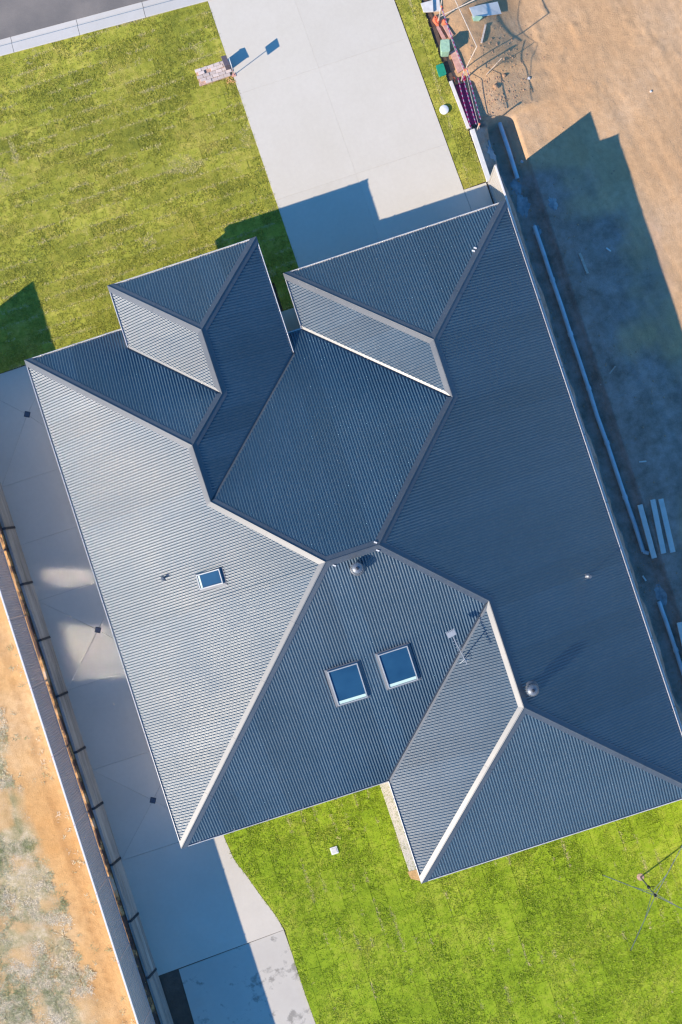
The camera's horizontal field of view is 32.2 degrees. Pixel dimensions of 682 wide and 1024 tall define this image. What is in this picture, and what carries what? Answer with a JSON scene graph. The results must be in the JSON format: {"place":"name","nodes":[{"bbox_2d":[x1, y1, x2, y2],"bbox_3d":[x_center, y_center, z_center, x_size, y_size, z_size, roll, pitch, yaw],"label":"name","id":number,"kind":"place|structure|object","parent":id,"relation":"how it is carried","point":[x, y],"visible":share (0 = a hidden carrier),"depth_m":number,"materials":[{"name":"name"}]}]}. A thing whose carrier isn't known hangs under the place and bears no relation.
{"place":"outdoors","nodes":[
{"label":"outdoors","id":0,"kind":"place"},
{"bbox_2d":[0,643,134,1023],"bbox_3d":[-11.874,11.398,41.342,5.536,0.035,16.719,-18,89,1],"label":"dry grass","id":1,"kind":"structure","parent":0,"point":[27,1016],"depth_m":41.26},
{"bbox_2d":[0,539,144,1023],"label":"ground","id":2,"kind":"structure","parent":0,"point":[38,803],"depth_m":41.31,"materials":[{"name":"brown soil"}]},
{"bbox_2d":[0,542,154,1023],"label":"steel fence","id":3,"kind":"object","parent":2,"relation":"on","point":[119,940],"visible":1,"depth_m":40.38,"materials":[{"name":"grey metal"}]},
{"bbox_2d":[0,526,159,1023],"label":"clay strip","id":4,"kind":"object","parent":2,"relation":"on","point":[81,785],"visible":1,"depth_m":41.32,"materials":[{"name":"brown soil"}]},
{"bbox_2d":[25,617,145,982],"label":"clay clods","id":5,"kind":"object","parent":2,"relation":"on","point":[76,777],"visible":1,"depth_m":41.31,"materials":[{"name":"brown soil"}]},
{"bbox_2d":[0,0,146,39],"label":"road","id":6,"kind":"structure","parent":0,"point":[17,17],"depth_m":42.49,"materials":[{"name":"grey asphalt"}]},
{"bbox_2d":[0,523,159,1022],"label":"ground base","id":7,"kind":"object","parent":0,"point":[80,774],"depth_m":41.56,"materials":[{"name":"grey concrete"}]},
{"bbox_2d":[0,1,298,372],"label":"front lawn","id":8,"kind":"structure","parent":0,"point":[209,108],"depth_m":42.32,"materials":[{"name":"green plant"}]},
{"bbox_2d":[195,61,231,86],"bbox_3d":[-4.553,-15.732,42.274,1.262,0.112,0.613,-18,89,1],"label":"brick stack","id":9,"kind":"object","parent":8,"relation":"on","point":[218,71],"visible":0.94,"depth_m":42.23,"materials":[{"name":"grey brick"}]},
{"bbox_2d":[221,55,230,69],"bbox_3d":[-4.087,-15.982,42.060,0.201,0.530,0.396,-22,89,1],"label":"letterbox","id":10,"kind":"object","parent":8,"relation":"on","point":[226,62],"visible":1,"depth_m":41.80,"materials":[{"name":"grey metal"}]},
{"bbox_2d":[0,366,315,1023],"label":"side path","id":11,"kind":"structure","parent":0,"point":[194,903],"depth_m":41.99,"materials":[{"name":"concrete"}]},
{"bbox_2d":[24,411,29,417],"bbox_3d":[-11.236,-3.496,42.279,0.205,0.055,0.205,11,89,1],"label":"drain","id":12,"kind":"object","parent":11,"relation":"on","point":[26,413],"visible":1,"depth_m":42.26,"materials":[{"name":"metal"}]},
{"bbox_2d":[95,627,100,632],"bbox_3d":[-8.671,4.207,42.117,0.205,0.055,0.205,11,89,1],"label":"drain","id":13,"kind":"object","parent":11,"relation":"on","point":[97,629],"visible":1,"depth_m":42.09,"materials":[{"name":"metal"}]},
{"bbox_2d":[150,797,155,803],"bbox_3d":[-6.687,10.253,41.991,0.205,0.055,0.205,11,89,1],"label":"drain","id":14,"kind":"object","parent":11,"relation":"on","point":[152,799],"visible":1,"depth_m":41.97,"materials":[{"name":"metal"}]},
{"bbox_2d":[0,0,493,1023],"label":"soil base","id":15,"kind":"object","parent":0,"point":[176,998],"depth_m":41.93,"materials":[{"name":"brown soil"}]},
{"bbox_2d":[0,483,174,1023],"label":"retaining wall","id":16,"kind":"structure","parent":15,"relation":"on","point":[87,774],"depth_m":41.59,"materials":[{"name":"concrete"}]},
{"bbox_2d":[281,308,300,331],"bbox_3d":[-1.251,-6.014,42.114,1.500,0.180,2.680,-18,89,1],"label":"porch","id":17,"kind":"object","parent":15,"relation":"on","point":[290,319],"depth_m":42.09,"materials":[{"name":"concrete"}]},
{"bbox_2d":[380,782,416,870],"bbox_3d":[2.162,11.130,41.828,0.593,0.115,3.319,-18,89,1],"label":"mowing strip","id":18,"kind":"object","parent":15,"relation":"on","point":[402,838],"visible":0.36,"depth_m":41.77,"materials":[{"name":"concrete"}]},
{"bbox_2d":[440,39,449,56],"bbox_3d":[3.694,-16.501,41.999,0.318,0.487,0.445,-4,89,1],"label":"pale green box","id":19,"kind":"object","parent":15,"relation":"on","point":[444,47],"visible":1,"depth_m":41.76,"materials":[{"name":"plastic"}]},
{"bbox_2d":[208,0,492,267],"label":"driveway","id":20,"kind":"structure","parent":0,"point":[352,146],"depth_m":42.19,"materials":[{"name":"concrete"}]},
{"bbox_2d":[24,200,681,883],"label":"house","id":21,"kind":"structure","parent":0,"point":[396,416],"depth_m":38.33,"materials":[{"name":"metal"}]},
{"bbox_2d":[195,566,227,591],"bbox_3d":[-4.154,2.160,37.760,1.002,0.498,0.646,-18,89,1],"label":"skylight","id":22,"kind":"object","parent":21,"relation":"attached to","point":[211,579],"visible":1,"depth_m":37.71,"materials":[{"name":"blue glass"}]},
{"bbox_2d":[324,660,370,707],"bbox_3d":[0.211,5.491,37.720,1.198,0.664,1.351,-18,89,1],"label":"skylight","id":23,"kind":"object","parent":21,"relation":"attached to","point":[347,683],"visible":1,"depth_m":37.68,"materials":[{"name":"blue glass"}]},
{"bbox_2d":[350,562,364,575],"bbox_3d":[0.497,1.720,36.190,0.510,0.588,0.510,-18,89,1],"label":"roof vent","id":24,"kind":"object","parent":21,"relation":"on","point":[357,568],"visible":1,"depth_m":35.98,"materials":[{"name":"metal"}]},
{"bbox_2d":[375,643,420,690],"bbox_3d":[1.819,4.941,37.689,1.161,0.652,1.318,-18,89,1],"label":"skylight","id":25,"kind":"object","parent":21,"relation":"attached to","point":[398,666],"visible":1,"depth_m":37.65,"materials":[{"name":"blue glass"}]},
{"bbox_2d":[446,629,470,665],"bbox_3d":[3.700,4.227,37.242,0.400,1.164,1.232,-25,89,1],"label":"tv antenna","id":26,"kind":"object","parent":21,"relation":"attached to","point":[452,633],"visible":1,"depth_m":36.73,"materials":[{"name":"metal"}]},
{"bbox_2d":[525,680,538,696],"bbox_3d":[6.000,5.579,37.129,0.540,0.670,0.540,-18,89,1],"label":"roof vent","id":27,"kind":"object","parent":21,"relation":"on","point":[532,688],"visible":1,"depth_m":36.88,"materials":[{"name":"metal"}]},
{"bbox_2d":[585,573,591,578],"bbox_3d":[8.045,2.091,38.367,0.220,0.620,0.214,-18,89,1],"label":"vent pipe","id":28,"kind":"object","parent":21,"relation":"on","point":[587,575],"visible":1,"depth_m":38.56,"materials":[{"name":"metal"}]},
{"bbox_2d":[433,0,439,11],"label":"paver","id":29,"kind":"object","parent":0,"point":[436,5],"visible":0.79,"depth_m":42.25,"materials":[{"name":"grey concrete"}]},
{"bbox_2d":[433,15,439,26],"bbox_3d":[3.408,-17.596,42.219,0.282,0.212,0.410,11,89,1],"label":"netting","id":30,"kind":"object","parent":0,"point":[435,20],"visible":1,"depth_m":42.19,"materials":[{"name":"orange plastic"}]},
{"bbox_2d":[395,0,485,188],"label":"side lawn","id":31,"kind":"structure","parent":0,"point":[421,56],"depth_m":42.15,"materials":[{"name":"green plant"}]},
{"bbox_2d":[421,0,432,12],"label":"paver","id":32,"kind":"object","parent":31,"relation":"on","point":[427,6],"visible":1,"depth_m":42.16,"materials":[{"name":"grey concrete"}]},
{"bbox_2d":[436,63,446,76],"bbox_3d":[3.571,-15.750,42.135,0.293,0.197,0.428,-18,89,1],"label":"green box","id":33,"kind":"object","parent":31,"relation":"on","point":[441,70],"visible":1,"depth_m":42.04,"materials":[{"name":"plastic"}]},
{"bbox_2d":[439,105,448,114],"bbox_3d":[3.673,-14.334,42.117,0.330,0.186,0.330,-18,89,1],"label":"round lid","id":34,"kind":"object","parent":31,"relation":"on","point":[444,109],"visible":1,"depth_m":42.03,"materials":[{"name":"white paint"}]},
{"bbox_2d":[224,784,681,1023],"bbox_3d":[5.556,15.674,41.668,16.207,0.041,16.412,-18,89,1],"label":"back lawn","id":35,"kind":"structure","parent":0,"point":[400,895],"depth_m":41.69,"materials":[{"name":"green plant"}]},
{"bbox_2d":[330,846,338,854],"bbox_3d":[-0.237,11.983,41.810,0.260,0.092,0.260,-18,89,1],"label":"inspection cover","id":36,"kind":"object","parent":35,"relation":"on","point":[334,850],"visible":1,"depth_m":41.77,"materials":[{"name":"white paint"}]},
{"bbox_2d":[408,870,419,880],"bbox_3d":[2.610,12.882,41.726,0.402,0.001,0.460,-18,89,1],"label":"bare edge","id":37,"kind":"object","parent":35,"relation":"on","point":[413,875],"visible":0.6,"depth_m":41.73,"materials":[{"name":"brown soil"}]},
{"bbox_2d":[602,846,681,950],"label":"clothesline","id":38,"kind":"object","parent":35,"relation":"on","point":[640,877],"visible":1,"depth_m":39.42,"materials":[{"name":"metal"}]},
{"bbox_2d":[427,0,681,724],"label":"ground","id":39,"kind":"structure","parent":0,"point":[610,109],"depth_m":42.95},
{"bbox_2d":[436,26,445,38],"bbox_3d":[3.579,-17.165,42.290,0.129,0.050,0.546,-28,89,1],"label":"board","id":40,"kind":"object","parent":39,"relation":"on","point":[440,32],"visible":0.82,"depth_m":42.27,"materials":[{"name":"wood"}]},
{"bbox_2d":[443,25,453,38],"bbox_3d":[3.848,-17.229,42.286,0.187,0.050,0.524,-28,89,1],"label":"board","id":41,"kind":"object","parent":39,"relation":"on","point":[445,27],"visible":0.91,"depth_m":42.26,"materials":[{"name":"wood"}]},
{"bbox_2d":[450,49,464,72],"bbox_3d":[4.157,-16.139,42.264,0.292,0.050,0.827,-22,89,1],"label":"board","id":42,"kind":"object","parent":39,"relation":"on","point":[457,64],"visible":0.91,"depth_m":42.24,"materials":[{"name":"wood"}]},
{"bbox_2d":[456,83,479,125],"bbox_3d":[4.510,-14.704,42.566,0.450,0.050,1.575,-21,89,1],"label":"ground sheet","id":43,"kind":"object","parent":39,"relation":"on","point":[468,106],"visible":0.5,"depth_m":42.56,"materials":[{"name":"purple plastic"}]},
{"bbox_2d":[449,81,494,203],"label":"retaining wall","id":44,"kind":"structure","parent":39,"relation":"on","point":[478,151],"depth_m":42.05,"materials":[{"name":"grey concrete"}]},
{"bbox_2d":[458,78,471,128],"bbox_3d":[4.398,-14.539,42.006,0.037,0.205,1.838,-15,89,1],"label":"barrier tape","id":45,"kind":"object","parent":44,"relation":"attached to","point":[464,103],"visible":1,"depth_m":42.05,"materials":[{"name":"plastic"}]},
{"bbox_2d":[488,165,681,731],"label":"steel fence","id":46,"kind":"object","parent":44,"relation":"on","point":[496,188],"visible":0.35,"depth_m":39.91,"materials":[{"name":"grey metal"}]},
{"bbox_2d":[480,24,485,42],"bbox_3d":[5.117,-17.174,42.389,0.070,0.169,0.741,13,89,1],"label":"timber offcut","id":47,"kind":"object","parent":39,"relation":"on","point":[483,33],"visible":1,"depth_m":42.37,"materials":[{"name":"grey wood"}]},
{"bbox_2d":[469,2,500,20],"bbox_3d":[5.213,-18.022,42.521,1.154,0.509,0.582,-18,89,1],"label":"white sheet","id":48,"kind":"object","parent":39,"relation":"on","point":[478,12],"visible":1,"depth_m":42.49,"materials":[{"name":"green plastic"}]},
{"bbox_2d":[487,140,496,160],"bbox_3d":[5.466,-13.048,42.918,0.453,0.826,0.855,-18,89,1],"label":"slurry splash","id":49,"kind":"object","parent":39,"relation":"on","point":[491,153],"visible":0.98,"depth_m":42.61,"materials":[{"name":"grey concrete"}]},
{"bbox_2d":[498,122,518,178],"bbox_3d":[6.131,-13.224,43.195,0.176,0.166,2.153,-18,89,1],"label":"drain pipe","id":50,"kind":"object","parent":39,"relation":"on","point":[508,149],"visible":1,"depth_m":43.13,"materials":[{"name":"plastic"}]},
{"bbox_2d":[510,178,520,194],"bbox_3d":[6.433,-11.910,43.281,0.405,0.032,0.672,-18,89,1],"label":"slurry splash","id":51,"kind":"object","parent":39,"relation":"on","point":[515,185],"visible":1,"depth_m":43.29,"materials":[{"name":"grey concrete"}]},
{"bbox_2d":[517,194,530,217],"bbox_3d":[6.688,-11.212,43.266,0.524,0.032,0.868,6,89,1],"label":"slurry splash","id":52,"kind":"object","parent":39,"relation":"on","point":[523,206],"visible":1,"depth_m":43.27,"materials":[{"name":"grey concrete"}]},
{"bbox_2d":[532,223,540,234],"bbox_3d":[7.174,-10.294,43.243,0.338,0.032,0.687,-18,89,1],"label":"slurry splash","id":53,"kind":"object","parent":39,"relation":"on","point":[539,229],"visible":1,"depth_m":43.25,"materials":[{"name":"grey concrete"}]},
{"bbox_2d":[548,197,557,210],"bbox_3d":[7.709,-11.235,42.967,0.347,0.038,0.598,-18,89,1],"label":"slurry splash","id":54,"kind":"object","parent":39,"relation":"on","point":[553,204],"visible":1,"depth_m":42.97,"materials":[{"name":"grey concrete"}]},
{"bbox_2d":[451,6,681,690],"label":"clay clods","id":55,"kind":"object","parent":39,"relation":"on","point":[502,81],"visible":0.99,"depth_m":42.79,"materials":[{"name":"brown soil"}]},
{"bbox_2d":[579,253,588,273],"bbox_3d":[8.817,-9.039,42.906,0.090,0.046,0.797,-21,89,1],"label":"timber offcut","id":56,"kind":"object","parent":39,"relation":"on","point":[583,263],"visible":1,"depth_m":42.89,"materials":[{"name":"wood"}]},
{"bbox_2d":[532,225,648,554],"bbox_3d":[9.050,-4.421,43.002,0.281,0.222,12.703,-19,89,1],"label":"drain pipe","id":57,"kind":"object","parent":39,"relation":"on","point":[590,394],"visible":1,"depth_m":42.95,"materials":[{"name":"plastic"}]},
{"bbox_2d":[637,504,656,558],"bbox_3d":[11.061,0.701,42.672,0.185,0.080,1.994,-15,89,1],"label":"concrete sleeper","id":58,"kind":"object","parent":39,"relation":"on","point":[647,531],"visible":1,"depth_m":42.63,"materials":[{"name":"grey concrete"}]},
{"bbox_2d":[650,499,665,553],"bbox_3d":[11.457,0.523,42.668,0.185,0.080,1.986,-11,89,1],"label":"concrete sleeper","id":59,"kind":"object","parent":39,"relation":"on","point":[658,526],"visible":1,"depth_m":42.63,"materials":[{"name":"grey concrete"}]},
{"bbox_2d":[654,584,666,605],"bbox_3d":[11.638,3.026,42.925,0.390,0.108,0.849,-18,89,1],"label":"slurry splash","id":60,"kind":"object","parent":39,"relation":"on","point":[661,594],"visible":1,"depth_m":42.95,"materials":[{"name":"grey concrete"}]},
{"bbox_2d":[658,499,674,552],"bbox_3d":[11.770,0.492,42.663,0.185,0.080,1.974,-13,89,1],"label":"concrete sleeper","id":61,"kind":"object","parent":39,"relation":"on","point":[666,525],"visible":1,"depth_m":42.62,"materials":[{"name":"grey concrete"}]},
{"bbox_2d":[657,601,681,674],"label":"drain pipe","id":62,"kind":"object","parent":39,"relation":"on","point":[670,634],"visible":1,"depth_m":42.76,"materials":[{"name":"plastic"}]},
{"bbox_2d":[677,622,681,644],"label":"concrete sleeper","id":63,"kind":"object","parent":39,"relation":"on","point":[679,625],"visible":1,"depth_m":42.56,"materials":[{"name":"grey concrete"}]},
{"bbox_3d":[4.332,-15.462,41.991,0.088,1.386,0.076,-18,89,1],"label":"picket","id":64,"kind":"object","parent":39,"relation":"on","visible":0},
{"bbox_2d":[462,74,475,123],"bbox_3d":[4.521,-14.586,41.675,0.037,0.205,1.837,-16,89,1],"label":"barrier tape","id":65,"kind":"object","parent":64,"relation":"attached to","point":[468,98],"visible":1,"depth_m":41.71,"materials":[{"name":"plastic"}]},
{"bbox_2d":[467,69,480,119],"bbox_3d":[4.644,-14.634,41.303,0.037,0.205,1.837,-16,89,1],"label":"barrier tape","id":66,"kind":"object","parent":64,"relation":"attached to","point":[473,94],"visible":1,"depth_m":41.34,"materials":[{"name":"plastic"}]},
{"label":"verge ground","id":67,"kind":"structure","parent":0,"visible":0},
{"bbox_2d":[0,0,209,55],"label":"kerb","id":68,"kind":"structure","parent":67,"relation":"on","point":[85,25],"depth_m":42.41,"materials":[{"name":"concrete"}]},
{"bbox_3d":[3.501,-17.556,41.707,0.088,1.436,0.076,-18,89,1],"label":"picket","id":69,"kind":"object","parent":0,"visible":0},
{"bbox_2d":[442,9,463,67],"bbox_3d":[3.911,-16.539,41.298,0.044,0.182,2.244,-20,89,1],"label":"barrier tape","id":70,"kind":"object","parent":69,"relation":"attached to","point":[452,38],"visible":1,"depth_m":41.32,"materials":[{"name":"plastic"}]},
{"bbox_2d":[440,0,473,16],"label":"stay pole","id":71,"kind":"object","parent":69,"relation":"attached to","point":[459,7],"visible":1,"depth_m":41.57,"materials":[{"name":"grey metal"}]},
{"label":"stay pole","id":72,"kind":"object","parent":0,"visible":0},
{"bbox_2d":[455,0,476,45],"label":"stay pole","id":73,"kind":"object","parent":72,"relation":"attached to","point":[466,23],"visible":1,"depth_m":40.84,"materials":[{"name":"white metal"}]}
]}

